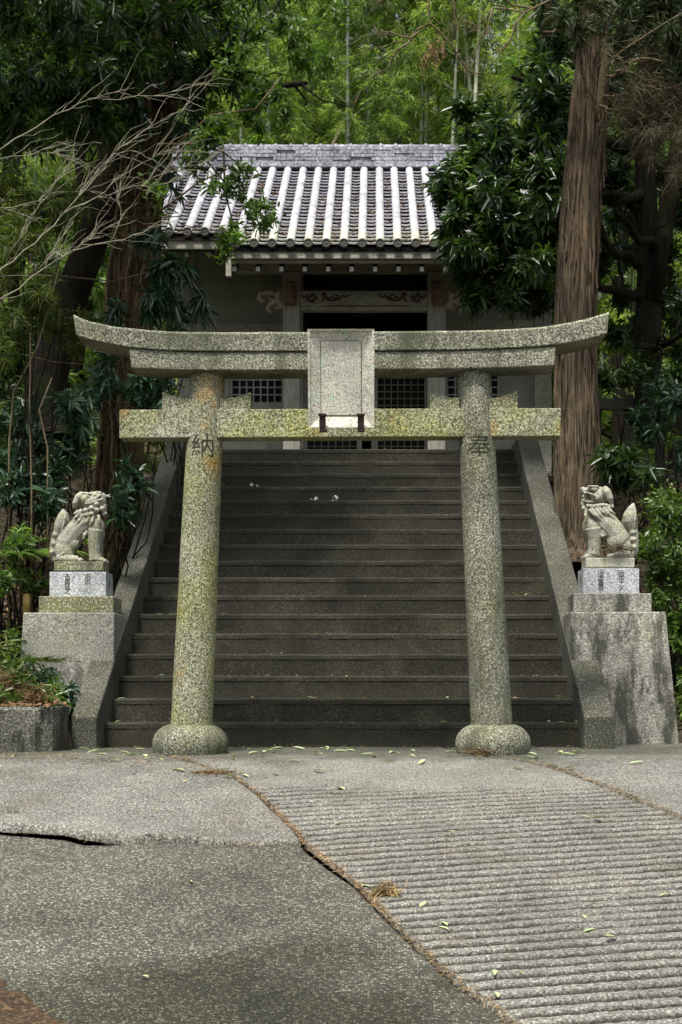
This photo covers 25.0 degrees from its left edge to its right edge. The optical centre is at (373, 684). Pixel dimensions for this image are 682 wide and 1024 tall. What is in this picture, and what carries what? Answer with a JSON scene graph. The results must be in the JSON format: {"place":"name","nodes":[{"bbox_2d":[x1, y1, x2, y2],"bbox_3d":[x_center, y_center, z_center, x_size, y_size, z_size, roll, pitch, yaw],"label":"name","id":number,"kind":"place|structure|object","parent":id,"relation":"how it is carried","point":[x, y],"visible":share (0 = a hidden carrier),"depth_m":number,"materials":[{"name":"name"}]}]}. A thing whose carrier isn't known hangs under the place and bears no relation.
{"place":"outdoors","nodes":[
{"label":"outdoors","id":0,"kind":"place"},
{"bbox_2d":[0,978,68,1023],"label":"dirt verge","id":1,"kind":"structure","parent":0,"point":[16,1007],"depth_m":5.48,"materials":[{"name":"soil"}]},
{"bbox_2d":[0,747,300,846],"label":"concrete yard","id":2,"kind":"structure","parent":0,"point":[84,800],"depth_m":8.63,"materials":[{"name":"grey concrete"}]},
{"bbox_2d":[0,834,505,1023],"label":"asphalt road","id":3,"kind":"structure","parent":0,"point":[115,922],"depth_m":6.29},
{"bbox_2d":[0,73,681,1016],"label":"ground","id":4,"kind":"structure","parent":0,"point":[152,447],"depth_m":14.84,"materials":[{"name":"soil"}]},
{"bbox_2d":[0,636,21,694],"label":"bank plant","id":5,"kind":"object","parent":4,"relation":"on","point":[4,651],"visible":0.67,"depth_m":11.56,"materials":[{"name":"green plant"}]},
{"bbox_2d":[0,619,29,660],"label":"bank plant","id":6,"kind":"object","parent":4,"relation":"on","point":[16,640],"visible":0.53,"depth_m":11.84,"materials":[{"name":"green plant"}]},
{"bbox_2d":[0,682,37,706],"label":"bank plant","id":7,"kind":"object","parent":4,"relation":"on","point":[3,694],"visible":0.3,"depth_m":10.84,"materials":[{"name":"green plant"}]},
{"bbox_2d":[0,652,40,702],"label":"bank plant","id":8,"kind":"object","parent":4,"relation":"on","point":[11,666],"visible":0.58,"depth_m":11.34,"materials":[{"name":"green plant"}]},
{"bbox_2d":[0,551,41,563],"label":"fern","id":9,"kind":"object","parent":4,"relation":"on","point":[26,554],"visible":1,"depth_m":12.08,"materials":[{"name":"green plant"}]},
{"bbox_2d":[0,522,49,658],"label":"glossy shrub","id":10,"kind":"object","parent":4,"relation":"on","point":[17,541],"visible":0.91,"depth_m":12.20,"materials":[{"name":"green plant"}]},
{"bbox_2d":[22,594,30,613],"bbox_3d":[-2.760,-0.423,12.200,0.068,0.586,0.066,0,0,0],"label":"bamboo stump","id":11,"kind":"object","parent":4,"relation":"on","point":[26,603],"visible":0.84,"depth_m":12.17,"materials":[{"name":"wood"}]},
{"bbox_2d":[9,669,47,702],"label":"bank plant","id":12,"kind":"object","parent":4,"relation":"on","point":[31,684],"visible":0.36,"depth_m":11.04,"materials":[{"name":"green plant"}]},
{"bbox_2d":[29,333,32,612],"bbox_3d":[-2.793,-1.536,12.500,0.031,2.646,0.016,0,0,0],"label":"dead sapling","id":13,"kind":"object","parent":4,"relation":"on","point":[31,604],"visible":0.75,"depth_m":12.50,"materials":[{"name":"wood"}]},
{"bbox_2d":[8,269,58,639],"bbox_3d":[-2.771,-1.852,12.500,0.413,3.058,0.016,0,0,0],"label":"dead sapling","id":14,"kind":"object","parent":4,"relation":"on","point":[10,436],"visible":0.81,"depth_m":12.49,"materials":[{"name":"wood"}]},
{"bbox_2d":[0,706,68,752],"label":"retaining wall","id":15,"kind":"structure","parent":4,"relation":"on","point":[34,729],"depth_m":10.42,"materials":[{"name":"stone"}]},
{"bbox_2d":[0,660,44,697],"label":"plant","id":16,"kind":"object","parent":15,"relation":"on","point":[9,682],"visible":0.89,"depth_m":10.99,"materials":[{"name":"green plant"}]},
{"bbox_2d":[14,681,57,705],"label":"dry sprig","id":17,"kind":"object","parent":15,"relation":"on","point":[30,698],"visible":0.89,"depth_m":10.93,"materials":[{"name":"plant"}]},
{"bbox_2d":[0,446,74,627],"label":"glossy shrub","id":18,"kind":"object","parent":4,"relation":"on","point":[55,490],"visible":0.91,"depth_m":12.59,"materials":[{"name":"green plant"}]},
{"bbox_2d":[0,26,75,449],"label":"broadleaf tree","id":19,"kind":"object","parent":4,"relation":"on","point":[6,392],"visible":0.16,"depth_m":16.96,"materials":[{"name":"green plant"}]},
{"bbox_2d":[0,388,81,607],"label":"glossy shrub","id":20,"kind":"object","parent":4,"relation":"on","point":[41,448],"visible":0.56,"depth_m":12.98,"materials":[{"name":"green plant"}]},
{"bbox_2d":[22,664,63,693],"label":"bank plant","id":21,"kind":"object","parent":4,"relation":"on","point":[39,674],"visible":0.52,"depth_m":11.47,"materials":[{"name":"green plant"}]},
{"bbox_2d":[38,377,51,595],"bbox_3d":[-2.673,-1.314,12.500,0.116,2.365,0.016,0,0,0],"label":"dead sapling","id":22,"kind":"object","parent":4,"relation":"on","point":[47,593],"visible":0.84,"depth_m":12.49,"materials":[{"name":"wood"}]},
{"bbox_2d":[0,548,90,562],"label":"fern","id":23,"kind":"object","parent":4,"relation":"on","point":[43,552],"visible":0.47,"depth_m":12.35,"materials":[{"name":"green plant"}]},
{"bbox_2d":[0,157,93,638],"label":"dwarf bamboo","id":24,"kind":"object","parent":4,"relation":"on","point":[37,299],"visible":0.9,"depth_m":12.61,"materials":[{"name":"green plant"}]},
{"bbox_2d":[0,47,95,281],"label":"bamboo","id":25,"kind":"object","parent":4,"relation":"on","point":[46,164],"visible":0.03,"depth_m":26.89,"materials":[{"name":"green plant"}]},
{"bbox_2d":[0,2,96,326],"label":"bamboo","id":26,"kind":"object","parent":4,"relation":"on","point":[34,168],"visible":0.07,"depth_m":25.66,"materials":[{"name":"green plant"}]},
{"bbox_2d":[15,653,81,669],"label":"fern","id":27,"kind":"object","parent":4,"relation":"on","point":[47,659],"visible":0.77,"depth_m":11.70,"materials":[{"name":"green plant"}]},
{"bbox_2d":[0,1,111,461],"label":"broadleaf tree","id":28,"kind":"object","parent":4,"relation":"on","point":[97,294],"visible":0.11,"depth_m":18.41,"materials":[{"name":"green plant"}]},
{"bbox_2d":[0,557,113,707],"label":"bank litter","id":29,"kind":"object","parent":4,"relation":"on","point":[30,704],"visible":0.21,"depth_m":10.77,"materials":[{"name":"brown plant"}]},
{"bbox_2d":[41,672,72,711],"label":"bank plant","id":30,"kind":"object","parent":4,"relation":"on","point":[57,695],"visible":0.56,"depth_m":10.97,"materials":[{"name":"green plant"}]},
{"bbox_2d":[48,678,80,731],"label":"bank plant","id":31,"kind":"object","parent":4,"relation":"on","point":[70,697],"visible":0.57,"depth_m":11.27,"materials":[{"name":"green plant"}]},
{"bbox_2d":[29,122,102,373],"bbox_3d":[-5.053,-10.691,28.235,2.522,11.094,2.631,1,-1,-19],"label":"bamboo","id":32,"kind":"object","parent":4,"relation":"on","point":[97,315],"depth_m":28.03,"materials":[{"name":"green plant"}]},
{"bbox_2d":[0,0,137,440],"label":"leaning tree","id":33,"kind":"object","parent":4,"relation":"on","point":[86,262],"visible":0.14,"depth_m":15.44,"materials":[{"name":"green plant"}]},
{"bbox_2d":[18,572,125,708],"bbox_3d":[-2.375,-0.131,12.065,0.769,1.482,0.649,0,0,0],"label":"statue pedestal","id":34,"kind":"object","parent":4,"relation":"on","point":[79,616],"visible":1,"depth_m":11.77,"materials":[{"name":"concrete"}]},
{"bbox_2d":[49,491,108,572],"bbox_3d":[-2.320,-1.197,12.075,0.459,0.629,0.250,0,0,0],"label":"guardian lion statue","id":35,"kind":"object","parent":34,"relation":"on","point":[68,537],"visible":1,"depth_m":11.99,"materials":[{"name":"stone"}]},
{"bbox_2d":[42,381,102,556],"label":"glossy shrub","id":36,"kind":"object","parent":4,"relation":"on","point":[77,403],"visible":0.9,"depth_m":13.02,"materials":[{"name":"green plant"}]},
{"bbox_2d":[0,5,177,474],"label":"broadleaf tree","id":37,"kind":"object","parent":4,"relation":"on","point":[76,374],"visible":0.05,"depth_m":20.95,"materials":[{"name":"green plant"}]},
{"bbox_2d":[0,53,246,299],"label":"bare shrub","id":38,"kind":"object","parent":4,"relation":"on","point":[79,195],"visible":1,"depth_m":10.64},
{"bbox_2d":[104,452,157,595],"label":"glossy shrub","id":39,"kind":"object","parent":4,"relation":"on","point":[128,494],"visible":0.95,"depth_m":12.79,"materials":[{"name":"green plant"}]},
{"bbox_2d":[80,367,184,580],"bbox_3d":[-2.090,-1.669,13.239,0.979,2.277,0.659,0,0,17],"label":"glossy shrub","id":40,"kind":"object","parent":4,"relation":"on","point":[105,383],"visible":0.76,"depth_m":13.29,"materials":[{"name":"green plant"}]},
{"bbox_2d":[28,0,277,474],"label":"broadleaf tree","id":41,"kind":"object","parent":4,"relation":"on","point":[90,354],"visible":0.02,"depth_m":22.90,"materials":[{"name":"green plant"}]},
{"bbox_2d":[0,0,355,573],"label":"old tree","id":42,"kind":"object","parent":4,"relation":"on","point":[43,71],"visible":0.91,"depth_m":12.93,"materials":[{"name":"green plant"}]},
{"bbox_2d":[22,276,168,544],"bbox_3d":[-2.530,-2.383,13.949,1.338,2.655,0.120,0,0,0],"label":"climbing vine","id":43,"kind":"object","parent":42,"relation":"attached to","point":[111,453],"visible":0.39,"depth_m":13.95,"materials":[{"name":"plant"}]},
{"bbox_2d":[34,67,181,491],"bbox_3d":[-2.428,-3.519,14.032,1.460,4.809,0.255,0,0,0],"label":"climbing vine","id":44,"kind":"object","parent":42,"relation":"attached to","point":[98,450],"visible":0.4,"depth_m":14.05,"materials":[{"name":"plant"}]},
{"bbox_2d":[62,76,204,547],"bbox_3d":[-2.266,-3.389,13.941,1.482,4.315,0.130,0,0,0],"label":"climbing vine","id":45,"kind":"object","parent":42,"relation":"attached to","point":[128,267],"visible":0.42,"depth_m":13.93,"materials":[{"name":"plant"}]},
{"bbox_2d":[79,0,198,454],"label":"ivy","id":46,"kind":"object","parent":42,"relation":"attached to","point":[159,292],"visible":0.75,"depth_m":13.39,"materials":[{"name":"green plant"}]},
{"bbox_2d":[86,29,226,393],"bbox_3d":[-2.050,-4.395,14.052,1.417,3.484,0.251,0,0,0],"label":"climbing vine","id":47,"kind":"object","parent":42,"relation":"attached to","point":[143,266],"visible":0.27,"depth_m":13.99,"materials":[{"name":"plant"}]},
{"bbox_2d":[98,46,221,262],"bbox_3d":[-1.992,-5.165,13.968,1.244,2.654,0.142,0,0,0],"label":"climbing vine","id":48,"kind":"object","parent":42,"relation":"attached to","point":[146,188],"visible":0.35,"depth_m":13.96,"materials":[{"name":"plant"}]},
{"bbox_2d":[156,256,219,486],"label":"glossy shrub","id":49,"kind":"object","parent":4,"relation":"on","point":[186,270],"visible":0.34,"depth_m":15.35,"materials":[{"name":"green plant"}]},
{"bbox_2d":[176,6,244,142],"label":"bamboo","id":50,"kind":"object","parent":4,"relation":"on","point":[231,133],"visible":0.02,"depth_m":26.61,"materials":[{"name":"green plant"}]},
{"bbox_2d":[183,0,316,144],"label":"bamboo","id":51,"kind":"object","parent":4,"relation":"on","point":[266,72],"visible":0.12,"depth_m":26.08,"materials":[{"name":"green plant"}]},
{"bbox_2d":[187,0,332,144],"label":"bamboo","id":52,"kind":"object","parent":4,"relation":"on","point":[303,111],"visible":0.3,"depth_m":25.63,"materials":[{"name":"green plant"}]},
{"bbox_2d":[223,0,325,144],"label":"bamboo","id":53,"kind":"object","parent":4,"relation":"on","point":[283,90],"visible":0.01,"depth_m":29.11,"materials":[{"name":"green plant"}]},
{"bbox_2d":[250,0,364,144],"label":"bamboo","id":54,"kind":"object","parent":4,"relation":"on","point":[313,123],"visible":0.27,"depth_m":26.46,"materials":[{"name":"green plant"}]},
{"bbox_2d":[248,1,379,114],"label":"bamboo","id":55,"kind":"object","parent":4,"relation":"on","point":[305,70],"visible":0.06,"depth_m":28.65,"materials":[{"name":"green plant"}]},
{"bbox_2d":[73,312,608,756],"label":"torii gate","id":56,"kind":"structure","parent":4,"relation":"on","point":[340,370],"depth_m":10.33,"materials":[{"name":"stone"}]},
{"bbox_2d":[0,120,681,472],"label":"hillside undergrowth","id":57,"kind":"object","parent":4,"relation":"on","point":[605,360],"visible":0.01,"depth_m":28.70,"materials":[{"name":"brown plant"}]},
{"bbox_2d":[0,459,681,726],"bbox_3d":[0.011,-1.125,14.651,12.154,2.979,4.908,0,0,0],"label":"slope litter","id":58,"kind":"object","parent":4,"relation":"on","point":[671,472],"visible":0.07,"depth_m":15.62,"materials":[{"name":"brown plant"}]},
{"bbox_2d":[71,440,614,748],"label":"stone staircase","id":59,"kind":"structure","parent":4,"relation":"on","point":[324,594],"depth_m":13.02,"materials":[{"name":"concrete"}]},
{"bbox_2d":[272,0,425,144],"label":"bamboo","id":60,"kind":"object","parent":4,"relation":"on","point":[320,133],"visible":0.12,"depth_m":28.18,"materials":[{"name":"green plant"}]},
{"bbox_2d":[275,0,426,144],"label":"bamboo","id":61,"kind":"object","parent":4,"relation":"on","point":[330,108],"visible":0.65,"depth_m":24.34,"materials":[{"name":"green plant"}]},
{"bbox_2d":[331,86,363,144],"bbox_3d":[-0.483,-9.164,25.006,0.110,1.650,1.234,0,0,33],"label":"leaning culm","id":62,"kind":"object","parent":61,"relation":"attached to","point":[335,139],"visible":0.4,"depth_m":25.13,"materials":[{"name":"plant"}]},
{"bbox_2d":[290,0,417,144],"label":"bamboo","id":63,"kind":"object","parent":4,"relation":"on","point":[369,121],"visible":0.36,"depth_m":25.17,"materials":[{"name":"green plant"}]},
{"bbox_2d":[317,1,467,144],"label":"bamboo","id":64,"kind":"object","parent":4,"relation":"on","point":[356,52],"visible":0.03,"depth_m":27.31,"materials":[{"name":"green plant"}]},
{"bbox_2d":[341,1,450,144],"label":"bamboo","id":65,"kind":"object","parent":4,"relation":"on","point":[408,132],"visible":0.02,"depth_m":29.04,"materials":[{"name":"green plant"}]},
{"bbox_2d":[325,0,469,144],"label":"bamboo","id":66,"kind":"object","parent":4,"relation":"on","point":[413,118],"visible":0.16,"depth_m":26.16,"materials":[{"name":"green plant"}]},
{"bbox_2d":[340,0,483,144],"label":"bamboo","id":67,"kind":"object","parent":4,"relation":"on","point":[420,111],"visible":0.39,"depth_m":24.81,"materials":[{"name":"green plant"}]},
{"bbox_2d":[368,0,473,143],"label":"bamboo","id":68,"kind":"object","parent":4,"relation":"on","point":[444,60],"visible":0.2,"depth_m":25.58,"materials":[{"name":"green plant"}]},
{"bbox_2d":[366,2,502,144],"bbox_3d":[1.272,-11.352,28.807,2.515,11.065,2.624,0,3,-32],"label":"bamboo","id":69,"kind":"object","parent":4,"relation":"on","point":[486,75],"visible":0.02,"depth_m":28.74,"materials":[{"name":"green plant"}]},
{"bbox_2d":[390,0,525,144],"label":"bamboo","id":70,"kind":"object","parent":4,"relation":"on","point":[496,86],"visible":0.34,"depth_m":24.81,"materials":[{"name":"green plant"}]},
{"bbox_2d":[415,0,500,125],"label":"bamboo","id":71,"kind":"object","parent":4,"relation":"on","point":[479,11],"visible":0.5,"depth_m":24.22,"materials":[{"name":"green plant"}]},
{"bbox_2d":[397,0,520,144],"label":"bamboo","id":72,"kind":"object","parent":4,"relation":"on","point":[431,38],"visible":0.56,"depth_m":24.54,"materials":[{"name":"green plant"}]},
{"bbox_2d":[411,1,517,144],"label":"bamboo","id":73,"kind":"object","parent":4,"relation":"on","point":[432,104],"visible":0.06,"depth_m":32.31,"materials":[{"name":"green plant"}]},
{"bbox_2d":[442,0,536,101],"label":"bamboo","id":74,"kind":"object","parent":4,"relation":"on","point":[467,56],"visible":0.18,"depth_m":24.82,"materials":[{"name":"green plant"}]},
{"bbox_2d":[463,0,533,127],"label":"bamboo","id":75,"kind":"object","parent":4,"relation":"on","point":[495,57],"visible":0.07,"depth_m":31.63,"materials":[{"name":"green plant"}]},
{"bbox_2d":[481,5,527,124],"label":"bamboo","id":76,"kind":"object","parent":4,"relation":"on","point":[491,37],"visible":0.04,"depth_m":33.37,"materials":[{"name":"green plant"}]},
{"bbox_2d":[455,0,563,124],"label":"bamboo","id":77,"kind":"object","parent":4,"relation":"on","point":[516,17],"visible":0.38,"depth_m":24.14,"materials":[{"name":"green plant"}]},
{"bbox_2d":[345,0,681,566],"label":"cedar tree","id":78,"kind":"object","parent":4,"relation":"on","point":[575,374],"visible":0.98,"depth_m":14.19,"materials":[{"name":"brown plant"}]},
{"bbox_2d":[419,0,681,425],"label":"evergreen tree","id":79,"kind":"object","parent":4,"relation":"on","point":[478,183],"visible":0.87,"depth_m":15.21,"materials":[{"name":"green plant"}]},
{"bbox_2d":[470,12,677,434],"bbox_3d":[3.154,-7.254,23.662,3.535,9.714,2.822,0,0,0],"label":"broadleaf tree","id":80,"kind":"object","parent":4,"relation":"on","point":[607,428],"visible":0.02,"depth_m":23.55,"materials":[{"name":"green plant"}]},
{"bbox_2d":[485,0,681,460],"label":"broadleaf tree","id":81,"kind":"object","parent":4,"relation":"on","point":[614,436],"visible":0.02,"depth_m":21.44,"materials":[{"name":"green plant"}]},
{"bbox_2d":[562,568,678,743],"bbox_3d":[1.930,-0.144,12.065,0.837,1.509,0.649,0,0,0],"label":"statue pedestal","id":82,"kind":"object","parent":4,"relation":"on","point":[614,625],"visible":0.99,"depth_m":11.76,"materials":[{"name":"concrete"}]},
{"bbox_2d":[580,485,638,568],"bbox_3d":[1.851,-1.231,12.075,0.463,0.647,0.250,0,0,0],"label":"guardian lion statue","id":83,"kind":"object","parent":82,"relation":"on","point":[602,521],"visible":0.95,"depth_m":11.99,"materials":[{"name":"stone"}]},
{"bbox_2d":[591,541,635,554],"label":"dry sprig","id":84,"kind":"object","parent":83,"relation":"on","point":[621,549],"visible":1,"depth_m":11.92,"materials":[{"name":"plant"}]},
{"bbox_2d":[561,18,681,473],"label":"broadleaf tree","id":85,"kind":"object","parent":4,"relation":"on","point":[678,428],"visible":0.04,"depth_m":22.97,"materials":[{"name":"green plant"}]},
{"bbox_2d":[582,432,667,592],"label":"glossy shrub","id":86,"kind":"object","parent":4,"relation":"on","point":[621,470],"visible":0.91,"depth_m":13.36,"materials":[{"name":"green plant"}]},
{"bbox_2d":[599,395,668,475],"bbox_3d":[3.099,-2.528,17.075,1.381,1.376,0.150,0,0,0],"label":"wooden fence","id":87,"kind":"object","parent":4,"relation":"on","point":[624,403],"visible":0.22,"depth_m":17.07,"materials":[{"name":"brown wood"}]},
{"bbox_2d":[597,286,681,449],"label":"glossy shrub","id":88,"kind":"object","parent":4,"relation":"on","point":[626,350],"visible":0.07,"depth_m":19.08,"materials":[{"name":"green plant"}]},
{"bbox_2d":[598,354,681,563],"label":"glossy shrub","id":89,"kind":"object","parent":4,"relation":"on","point":[635,377],"visible":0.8,"depth_m":14.65,"materials":[{"name":"green plant"}]},
{"bbox_2d":[615,52,681,367],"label":"broadleaf tree","id":90,"kind":"object","parent":4,"relation":"on","point":[675,353],"visible":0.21,"depth_m":17.91,"materials":[{"name":"green plant"}]},
{"bbox_2d":[622,375,681,633],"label":"glossy shrub","id":91,"kind":"object","parent":4,"relation":"on","point":[653,428],"visible":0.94,"depth_m":13.55,"materials":[{"name":"green plant"}]},
{"bbox_2d":[636,478,681,686],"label":"hedge bush","id":92,"kind":"object","parent":4,"relation":"on","point":[665,511],"visible":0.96,"depth_m":12.71,"materials":[{"name":"green plant"}]},
{"bbox_2d":[641,538,681,691],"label":"hedge bush","id":93,"kind":"object","parent":4,"relation":"on","point":[671,576],"visible":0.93,"depth_m":12.70,"materials":[{"name":"green plant"}]},
{"bbox_2d":[656,597,681,720],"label":"hedge bush","id":94,"kind":"object","parent":4,"relation":"on","point":[674,623],"visible":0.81,"depth_m":12.61,"materials":[{"name":"green plant"}]},
{"bbox_2d":[254,0,529,71],"label":"sky","id":95,"kind":"structure","parent":0,"point":[469,0],"materials":[{"name":"white"}]},
{"bbox_2d":[148,747,681,1023],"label":"ribbed road","id":96,"kind":"structure","parent":0,"point":[496,880],"depth_m":7.46,"materials":[{"name":"concrete"}]},
{"bbox_2d":[2,744,681,1023],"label":"needle litter","id":97,"kind":"object","parent":96,"relation":"on","point":[355,881],"visible":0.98,"depth_m":7.79,"materials":[{"name":"plant"}]},
{"bbox_2d":[361,880,407,897],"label":"dry sprig","id":98,"kind":"object","parent":96,"relation":"on","point":[382,890],"visible":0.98,"depth_m":6.93,"materials":[{"name":"plant"}]},
{"bbox_2d":[460,745,496,755],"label":"dry sprig","id":99,"kind":"object","parent":96,"relation":"on","point":[478,750],"visible":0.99,"depth_m":10.17,"materials":[{"name":"plant"}]},
{"bbox_2d":[446,743,681,818],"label":"concrete apron","id":100,"kind":"object","parent":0,"point":[661,777],"visible":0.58,"depth_m":9.67,"materials":[{"name":"grey concrete"}]},
{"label":"landing","id":101,"kind":"structure","parent":0,"visible":0},
{"bbox_2d":[160,143,566,474],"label":"shrine hall","id":102,"kind":"structure","parent":101,"relation":"on","point":[289,281],"depth_m":19.62,"materials":[{"name":"grey tile"}]},
{"bbox_2d":[230,379,282,408],"bbox_3d":[-1.492,-3.828,19.615,0.690,0.653,0.050,0,0,0],"label":"window","id":103,"kind":"structure","parent":102,"relation":"in","point":[266,393],"depth_m":19.62,"materials":[{"name":"grey wood"}]},
{"bbox_2d":[167,173,435,244],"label":"roof litter","id":104,"kind":"object","parent":102,"relation":"on","point":[273,193],"visible":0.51,"depth_m":19.33,"materials":[{"name":"brown plant"}]},
{"bbox_2d":[303,379,361,448],"bbox_3d":[-0.538,-3.541,19.745,0.764,1.479,0.050,0,0,0],"label":"door","id":105,"kind":"structure","parent":102,"relation":"in","point":[306,444],"depth_m":19.75,"materials":[{"name":"brown wood"}]},
{"bbox_2d":[371,378,426,448],"bbox_3d":[0.349,-3.541,19.745,0.764,1.479,0.050,0,0,0],"label":"door","id":106,"kind":"structure","parent":102,"relation":"in","point":[389,393],"depth_m":19.75,"materials":[{"name":"grey wood"}]},
{"bbox_2d":[446,376,499,397],"bbox_3d":[1.261,-3.828,19.615,0.694,0.653,0.050,0,0,0],"label":"window","id":107,"kind":"structure","parent":102,"relation":"in","point":[451,386],"depth_m":19.62,"materials":[{"name":"brown wood"}]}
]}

